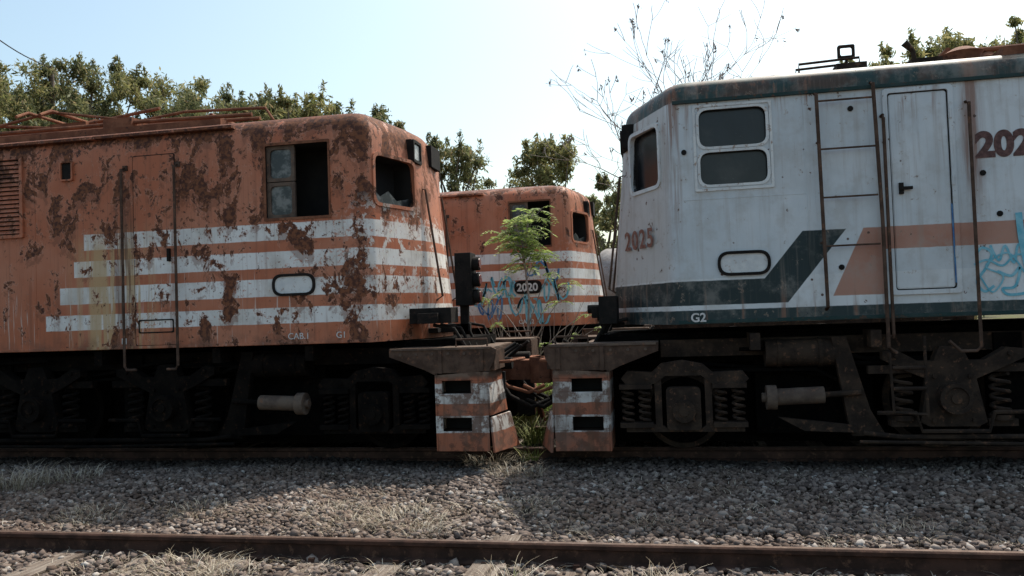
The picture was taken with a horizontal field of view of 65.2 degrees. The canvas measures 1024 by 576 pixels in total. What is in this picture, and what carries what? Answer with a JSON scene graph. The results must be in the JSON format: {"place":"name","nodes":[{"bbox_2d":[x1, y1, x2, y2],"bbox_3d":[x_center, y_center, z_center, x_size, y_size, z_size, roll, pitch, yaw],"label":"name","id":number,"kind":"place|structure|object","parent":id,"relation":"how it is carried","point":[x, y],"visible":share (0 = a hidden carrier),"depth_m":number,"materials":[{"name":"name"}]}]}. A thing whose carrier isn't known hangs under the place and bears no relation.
{"place":"outdoors","nodes":[
{"label":"outdoors","id":0,"kind":"place"},
{"bbox_2d":[0,412,1023,575],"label":"dry grass","id":1,"kind":"structure","parent":0,"point":[20,482],"depth_m":6.72,"materials":[{"name":"beige plant"}]},
{"bbox_2d":[0,314,1023,575],"bbox_3d":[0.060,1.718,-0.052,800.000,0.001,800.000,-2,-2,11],"label":"ground","id":2,"kind":"structure","parent":0,"point":[318,488],"depth_m":7.54,"materials":[{"name":"grey gravel"}]},
{"bbox_2d":[0,40,54,116],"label":"utility pole","id":3,"kind":"object","parent":2,"relation":"on","point":[51,79],"visible":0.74,"depth_m":29.96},
{"bbox_2d":[0,58,81,131],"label":"tree","id":4,"kind":"object","parent":2,"relation":"on","point":[13,105],"visible":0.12,"depth_m":28.59,"materials":[{"name":"green plant"}]},
{"bbox_2d":[0,83,87,131],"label":"tree","id":5,"kind":"object","parent":2,"relation":"on","point":[2,129],"visible":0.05,"depth_m":31.83,"materials":[{"name":"green plant"}]},
{"bbox_2d":[6,52,142,130],"bbox_3d":[-16.024,-2.759,30.163,5.909,12.088,8.104,-1,-2,-39],"label":"tree","id":6,"kind":"object","parent":2,"relation":"on","point":[71,98],"visible":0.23,"depth_m":29.29,"materials":[{"name":"green plant"}]},
{"bbox_2d":[101,66,225,118],"bbox_3d":[-13.293,-2.698,30.256,6.253,11.775,7.733,-2,-2,11],"label":"tree","id":7,"kind":"object","parent":2,"relation":"on","point":[121,86],"visible":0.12,"depth_m":29.69,"materials":[{"name":"green plant"}]},
{"bbox_2d":[134,82,239,122],"bbox_3d":[-11.070,-2.183,28.709,5.965,10.502,6.488,-2,-2,-5],"label":"tree","id":8,"kind":"object","parent":2,"relation":"on","point":[191,103],"visible":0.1,"depth_m":27.72,"materials":[{"name":"green plant"}]},
{"bbox_2d":[231,83,317,122],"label":"tree","id":9,"kind":"object","parent":2,"relation":"on","point":[262,100],"visible":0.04,"depth_m":27.73,"materials":[{"name":"green plant"}]},
{"bbox_2d":[252,79,336,121],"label":"tree","id":10,"kind":"object","parent":2,"relation":"on","point":[309,108],"visible":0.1,"depth_m":27.30,"materials":[{"name":"green plant"}]},
{"bbox_2d":[327,98,405,130],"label":"tree","id":11,"kind":"object","parent":2,"relation":"on","point":[380,115],"visible":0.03,"depth_m":28.30,"materials":[{"name":"green plant"}]},
{"bbox_2d":[425,129,496,191],"bbox_3d":[-1.883,-1.656,30.909,5.116,8.935,4.314,-2,-2,11],"label":"tree","id":12,"kind":"object","parent":2,"relation":"on","point":[464,156],"visible":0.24,"depth_m":30.80,"materials":[{"name":"green plant"}]},
{"bbox_2d":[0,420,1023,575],"bbox_3d":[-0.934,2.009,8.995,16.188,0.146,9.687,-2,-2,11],"label":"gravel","id":13,"kind":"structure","parent":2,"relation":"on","point":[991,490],"depth_m":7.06,"materials":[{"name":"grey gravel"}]},
{"bbox_2d":[0,530,1023,575],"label":"railway track","id":14,"kind":"structure","parent":2,"relation":"on","point":[506,549],"depth_m":5.38,"materials":[{"name":"brown metal"}]},
{"bbox_2d":[0,426,1023,472],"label":"railway track","id":15,"kind":"structure","parent":2,"relation":"on","point":[816,451],"depth_m":9.22,"materials":[{"name":"brown metal"}]},
{"bbox_2d":[0,106,552,452],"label":"electric locomotive","id":16,"kind":"object","parent":15,"relation":"on","point":[198,282],"visible":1,"depth_m":9.40,"materials":[{"name":"orange paint"}]},
{"bbox_2d":[0,125,365,352],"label":"doors and vents","id":17,"kind":"structure","parent":16,"relation":"in","point":[154,275],"depth_m":9.40,"materials":[{"name":"orange metal"}]},
{"bbox_2d":[271,149,407,214],"bbox_3d":[-1.938,-1.231,9.249,1.622,0.790,0.500,-1,-2,-21],"label":"window glass","id":18,"kind":"structure","parent":16,"relation":"in","point":[280,159],"depth_m":9.16,"materials":[{"name":"grey glass"}]},
{"bbox_2d":[262,139,416,221],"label":"window frames","id":19,"kind":"structure","parent":16,"relation":"in","point":[271,181],"depth_m":9.12,"materials":[{"name":"metal"}]},
{"bbox_2d":[523,40,1023,452],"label":"electric locomotive","id":20,"kind":"object","parent":15,"relation":"on","point":[846,190],"visible":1,"depth_m":8.06,"materials":[{"name":"white paint"}]},
{"bbox_2d":[628,100,774,195],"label":"window frames","id":21,"kind":"structure","parent":20,"relation":"in","point":[632,137],"depth_m":8.18,"materials":[{"name":"metal"}]},
{"bbox_2d":[637,107,767,190],"bbox_3d":[1.901,-1.426,8.552,1.574,0.800,0.371,-4,-2,43],"label":"window glass","id":22,"kind":"structure","parent":20,"relation":"in","point":[739,126],"depth_m":8.22,"materials":[{"name":"grey glass"}]},
{"bbox_2d":[672,72,1023,323],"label":"doors and vents","id":23,"kind":"structure","parent":20,"relation":"in","point":[918,127],"depth_m":7.80,"materials":[{"name":"white metal"}]},
{"bbox_2d":[490,384,554,575],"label":"weeds","id":24,"kind":"object","parent":2,"relation":"on","point":[533,434],"visible":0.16,"depth_m":10.25,"materials":[{"name":"green plant"}]},
{"bbox_2d":[514,382,552,422],"bbox_3d":[0.395,1.481,12.004,1.635,1.192,0.964,-2,-2,11],"label":"shrub","id":25,"kind":"object","parent":2,"relation":"on","point":[548,410],"visible":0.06,"depth_m":11.97,"materials":[{"name":"green plant"}]},
{"bbox_2d":[470,205,600,394],"bbox_3d":[0.411,0.365,13.316,2.525,3.483,1.012,-2,-2,11],"label":"sapling","id":26,"kind":"object","parent":2,"relation":"on","point":[522,238],"visible":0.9,"depth_m":13.35,"materials":[{"name":"green plant"}]},
{"bbox_2d":[503,132,605,249],"bbox_3d":[1.322,-1.586,29.403,4.322,8.481,3.487,-2,-2,11],"label":"tree","id":27,"kind":"object","parent":2,"relation":"on","point":[544,173],"visible":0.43,"depth_m":29.00,"materials":[{"name":"green plant"}]},
{"bbox_2d":[572,172,621,255],"bbox_3d":[3.691,-0.902,30.733,4.690,7.030,4.485,-2,-2,11],"label":"tree","id":28,"kind":"object","parent":2,"relation":"on","point":[610,204],"visible":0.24,"depth_m":30.19,"materials":[{"name":"green plant"}]},
{"bbox_2d":[533,0,799,198],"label":"bare tree","id":29,"kind":"object","parent":2,"relation":"on","point":[666,61],"visible":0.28,"depth_m":19.44,"materials":[{"name":"brown plant"}]},
{"bbox_2d":[838,54,889,65],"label":"tree","id":30,"kind":"object","parent":2,"relation":"on","point":[886,58],"depth_m":24.53,"materials":[{"name":"green plant"}]},
{"bbox_2d":[867,26,987,66],"bbox_3d":[13.178,-3.034,25.392,5.035,10.307,5.133,-2,-2,11],"label":"tree","id":31,"kind":"object","parent":2,"relation":"on","point":[946,40],"visible":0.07,"depth_m":24.34,"materials":[{"name":"green plant"}]},
{"bbox_2d":[980,15,1023,52],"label":"tree","id":32,"kind":"object","parent":2,"relation":"on","point":[1018,33],"visible":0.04,"depth_m":26.00,"materials":[{"name":"green plant"}]},
{"bbox_2d":[0,0,1023,247],"label":"sky","id":33,"kind":"structure","parent":0,"point":[482,69],"materials":[{"name":"blue"}]},
{"bbox_2d":[440,186,654,386],"bbox_3d":[-4.600,0.217,17.374,15.833,4.050,3.140,-2,-2,11],"label":"electric locomotive","id":34,"kind":"object","parent":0,"point":[472,216],"visible":0.25,"depth_m":15.07,"materials":[{"name":"orange paint"}]},
{"bbox_2d":[440,193,569,327],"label":"doors and vents","id":35,"kind":"structure","parent":34,"relation":"in","point":[474,194],"depth_m":15.13,"materials":[{"name":"orange metal"}]},
{"bbox_2d":[512,205,583,243],"bbox_3d":[0.792,-1.209,15.150,1.538,0.790,0.480,-1,-2,-23],"label":"window glass","id":36,"kind":"structure","parent":34,"relation":"in","point":[516,213],"depth_m":15.04,"materials":[{"name":"grey glass"}]},
{"bbox_2d":[508,199,589,248],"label":"window frames","id":37,"kind":"structure","parent":34,"relation":"in","point":[523,202],"depth_m":15.01,"materials":[{"name":"metal"}]},
{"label":"railway track","id":38,"kind":"structure","parent":0,"visible":0},
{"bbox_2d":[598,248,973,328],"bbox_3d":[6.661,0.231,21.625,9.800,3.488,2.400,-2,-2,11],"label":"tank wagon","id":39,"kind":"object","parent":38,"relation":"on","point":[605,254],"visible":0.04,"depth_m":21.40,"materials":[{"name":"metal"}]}
]}

